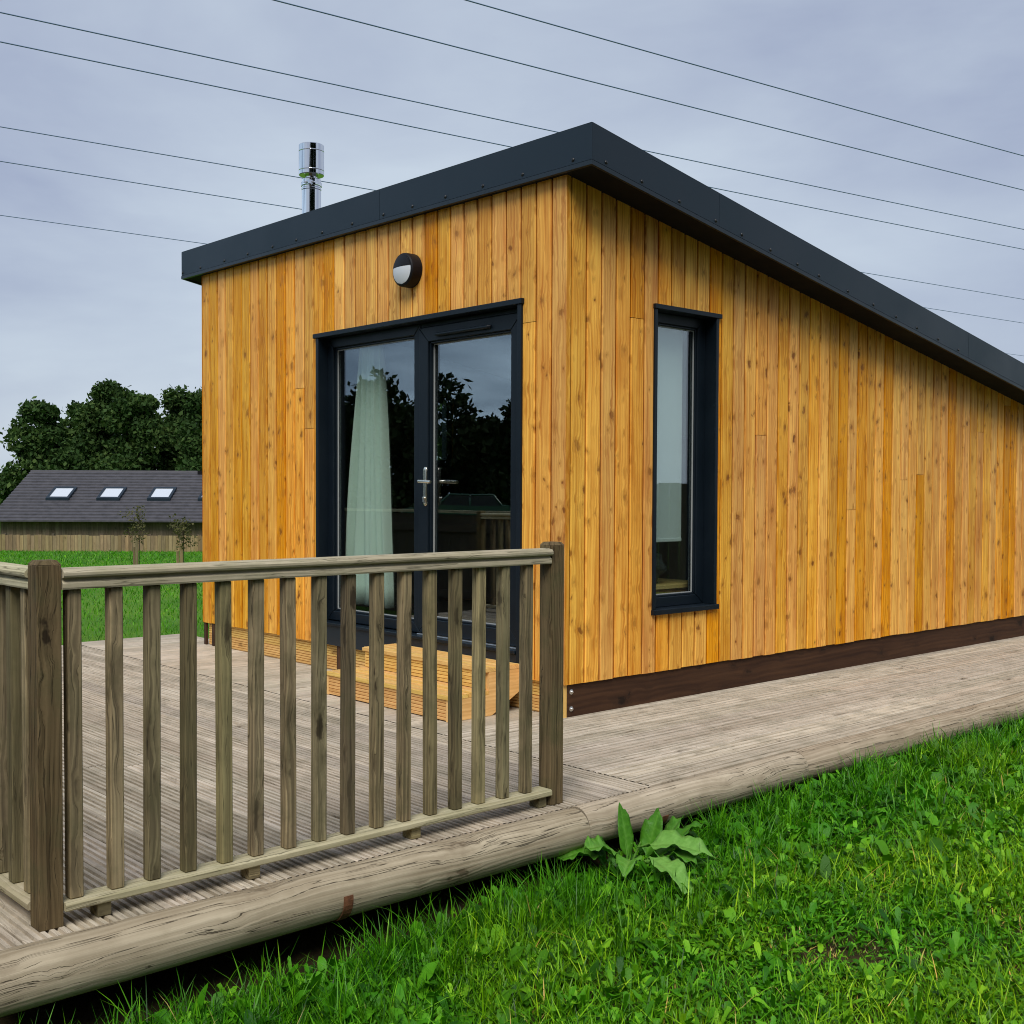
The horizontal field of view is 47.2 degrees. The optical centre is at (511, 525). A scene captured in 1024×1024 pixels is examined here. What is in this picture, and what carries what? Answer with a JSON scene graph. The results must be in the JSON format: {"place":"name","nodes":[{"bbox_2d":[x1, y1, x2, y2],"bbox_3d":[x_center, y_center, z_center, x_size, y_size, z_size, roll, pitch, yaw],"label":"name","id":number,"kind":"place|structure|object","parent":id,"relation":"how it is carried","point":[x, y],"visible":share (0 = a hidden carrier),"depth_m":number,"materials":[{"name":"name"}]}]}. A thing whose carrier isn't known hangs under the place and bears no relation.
{"place":"outdoors","nodes":[
{"label":"outdoors","id":0,"kind":"place"},
{"bbox_2d":[0,161,1021,322],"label":"power line","id":1,"kind":"object","parent":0,"point":[282,206],"visible":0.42,"depth_m":31.32,"materials":[{"name":"black"}]},
{"bbox_2d":[0,215,1021,355],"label":"power line","id":2,"kind":"object","parent":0,"point":[143,235],"visible":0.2,"depth_m":37.20,"materials":[{"name":"black"}]},
{"bbox_2d":[0,548,1023,1023],"bbox_3d":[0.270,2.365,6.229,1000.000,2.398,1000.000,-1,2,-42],"label":"ground","id":3,"kind":"structure","parent":0,"point":[198,974],"depth_m":3.76,"materials":[{"name":"green plant"}]},
{"bbox_2d":[0,396,88,504],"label":"conifer tree","id":4,"kind":"object","parent":3,"relation":"on","point":[42,446],"visible":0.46,"depth_m":74.86,"materials":[{"name":"green plant"}]},
{"bbox_2d":[58,400,98,469],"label":"conifer tree","id":5,"kind":"object","parent":3,"relation":"on","point":[73,410],"visible":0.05,"depth_m":90.95,"materials":[{"name":"green plant"}]},
{"bbox_2d":[0,470,201,548],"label":"barn","id":6,"kind":"structure","parent":3,"relation":"on","point":[92,503],"depth_m":55.19,"materials":[{"name":"grey tile"}]},
{"bbox_2d":[0,533,202,551],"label":"board fence","id":7,"kind":"object","parent":3,"relation":"on","point":[121,543],"visible":0.34,"depth_m":48.34,"materials":[{"name":"brown wood"}]},
{"bbox_2d":[68,378,140,469],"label":"tree","id":8,"kind":"object","parent":3,"relation":"on","point":[91,415],"visible":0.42,"depth_m":82.74,"materials":[{"name":"green plant"}]},
{"bbox_2d":[119,505,148,564],"bbox_3d":[-8.681,0.336,26.934,0.633,1.658,0.615,-1,2,-42],"label":"sapling","id":9,"kind":"object","parent":3,"relation":"on","point":[135,558],"visible":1,"depth_m":26.96,"materials":[{"name":"green plant"}]},
{"bbox_2d":[94,392,176,470],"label":"tree","id":10,"kind":"object","parent":3,"relation":"on","point":[138,424],"visible":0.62,"depth_m":76.88,"materials":[{"name":"green plant"}]},
{"bbox_2d":[159,384,201,470],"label":"tree","id":11,"kind":"object","parent":3,"relation":"on","point":[177,412],"visible":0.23,"depth_m":80.80,"materials":[{"name":"green plant"}]},
{"bbox_2d":[167,513,199,562],"bbox_3d":[-6.512,0.460,23.041,0.681,1.429,0.578,1,2,12],"label":"sapling","id":12,"kind":"object","parent":3,"relation":"on","point":[180,537],"visible":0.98,"depth_m":22.96,"materials":[{"name":"green plant"}]},
{"bbox_2d":[172,387,201,470],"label":"tree","id":13,"kind":"object","parent":3,"relation":"on","point":[190,442],"visible":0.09,"depth_m":75.44,"materials":[{"name":"green plant"}]},
{"bbox_2d":[0,808,589,1016],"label":"edging log","id":14,"kind":"object","parent":3,"relation":"on","point":[48,970],"visible":1,"depth_m":3.45,"materials":[{"name":"wood"}]},
{"bbox_2d":[437,404,441,459],"bbox_3d":[-1.067,-0.434,14.806,2.837,3.792,2.466,-1,2,-42],"label":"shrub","id":15,"kind":"object","parent":3,"relation":"on","point":[439,430],"visible":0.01,"depth_m":14.73,"materials":[{"name":"green plant"}]},
{"bbox_2d":[0,634,1023,1017],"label":"deck","id":16,"kind":"structure","parent":3,"relation":"on","point":[628,750],"depth_m":5.58,"materials":[{"name":"grey wood"}]},
{"bbox_2d":[0,562,29,910],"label":"balustrade","id":17,"kind":"object","parent":16,"relation":"on","point":[14,793],"visible":0.64,"depth_m":3.36,"materials":[{"name":"wood"}]},
{"bbox_2d":[28,541,563,931],"bbox_3d":[-0.558,0.581,3.852,1.999,1.008,0.082,-1,2,-42],"label":"balustrade","id":18,"kind":"object","parent":16,"relation":"on","point":[49,580],"visible":1,"depth_m":3.65,"materials":[{"name":"wood"}]},
{"bbox_2d":[327,643,518,721],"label":"timber steps","id":19,"kind":"structure","parent":16,"relation":"on","point":[362,674],"depth_m":6.46,"materials":[{"name":"brown wood"}]},
{"bbox_2d":[181,122,1023,717],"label":"timber cabin","id":20,"kind":"object","parent":16,"relation":"on","point":[853,472],"visible":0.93,"depth_m":7.49,"materials":[{"name":"wood"}]},
{"bbox_2d":[345,344,393,607],"bbox_3d":[-0.953,-0.386,7.858,0.122,1.841,0.513,-1,2,-42],"label":"curtain","id":21,"kind":"object","parent":20,"relation":"hanging from","point":[369,523],"visible":0.76,"depth_m":7.83,"materials":[{"name":"white fabric"}]},
{"bbox_2d":[437,396,451,466],"bbox_3d":[-0.718,-0.848,10.528,0.400,0.630,0.070,-1,2,-42],"label":"window frame","id":22,"kind":"structure","parent":20,"relation":"in","point":[446,402],"depth_m":10.61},
{"bbox_2d":[417,313,516,645],"bbox_3d":[-0.254,-0.264,6.809,0.142,1.853,0.938,-1,2,-42],"label":"door","id":23,"kind":"structure","parent":20,"relation":"in","point":[429,337],"depth_m":7.06,"materials":[{"name":"grey"}]},
{"bbox_2d":[656,327,682,541],"bbox_3d":[0.880,-0.562,6.898,0.420,1.316,0.044,-1,2,-42],"label":"roller blind","id":24,"kind":"object","parent":20,"relation":"attached to","point":[669,431],"visible":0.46,"depth_m":6.95,"materials":[{"name":"white fabric"}]},
{"bbox_2d":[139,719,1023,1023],"bbox_3d":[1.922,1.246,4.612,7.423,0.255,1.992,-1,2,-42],"label":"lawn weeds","id":25,"kind":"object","parent":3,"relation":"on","point":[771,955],"visible":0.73,"depth_m":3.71,"materials":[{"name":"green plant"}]},
{"bbox_2d":[556,802,715,895],"bbox_3d":[0.506,1.187,4.415,0.542,0.269,0.564,1,2,26],"label":"dock plant","id":26,"kind":"object","parent":3,"relation":"on","point":[657,838],"visible":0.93,"depth_m":4.35,"materials":[{"name":"green plant"}]},
{"bbox_2d":[570,752,808,840],"bbox_3d":[0.775,1.129,4.922,1.436,0.158,0.157,-1,2,-42],"label":"edging log","id":27,"kind":"object","parent":3,"relation":"on","point":[675,799],"visible":0.78,"depth_m":4.84,"materials":[{"name":"wood"}]},
{"bbox_2d":[790,692,1023,780],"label":"edging log","id":28,"kind":"object","parent":3,"relation":"on","point":[829,754],"visible":0.8,"depth_m":5.97,"materials":[{"name":"brown wood"}]},
{"bbox_2d":[0,12,1023,229],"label":"power line","id":29,"kind":"object","parent":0,"point":[451,109],"visible":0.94,"depth_m":24.53,"materials":[{"name":"black"}]},
{"bbox_2d":[0,41,1023,249],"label":"power line","id":30,"kind":"object","parent":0,"point":[425,129],"visible":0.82,"depth_m":24.86,"materials":[{"name":"black"}]},
{"bbox_2d":[0,126,1023,299],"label":"power line","id":31,"kind":"object","parent":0,"point":[336,183],"visible":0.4,"depth_m":29.59,"materials":[{"name":"black"}]},
{"bbox_2d":[0,0,1023,472],"label":"sky","id":32,"kind":"structure","parent":0,"point":[80,307],"materials":[{"name":"grey"}]},
{"bbox_2d":[273,0,1023,190],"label":"power line","id":33,"kind":"object","parent":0,"point":[617,88],"visible":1,"depth_m":23.58,"materials":[{"name":"black"}]},
{"bbox_2d":[656,551,666,580],"bbox_3d":[0.748,0.219,7.092,0.379,0.260,0.321,-1,2,-42],"label":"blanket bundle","id":34,"kind":"object","parent":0,"point":[661,567],"visible":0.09,"depth_m":7.03,"materials":[{"name":"fabric"}]},
{"bbox_2d":[656,578,687,593],"bbox_3d":[0.792,0.566,7.201,0.740,0.439,0.460,-1,2,-42],"label":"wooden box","id":35,"kind":"object","parent":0,"point":[663,585],"visible":0.02,"depth_m":7.10,"materials":[{"name":"brown wood"}]},
{"bbox_2d":[465,0,1023,155],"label":"power line","id":36,"kind":"object","parent":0,"point":[727,73],"visible":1,"depth_m":23.96,"materials":[{"name":"black"}]}
]}

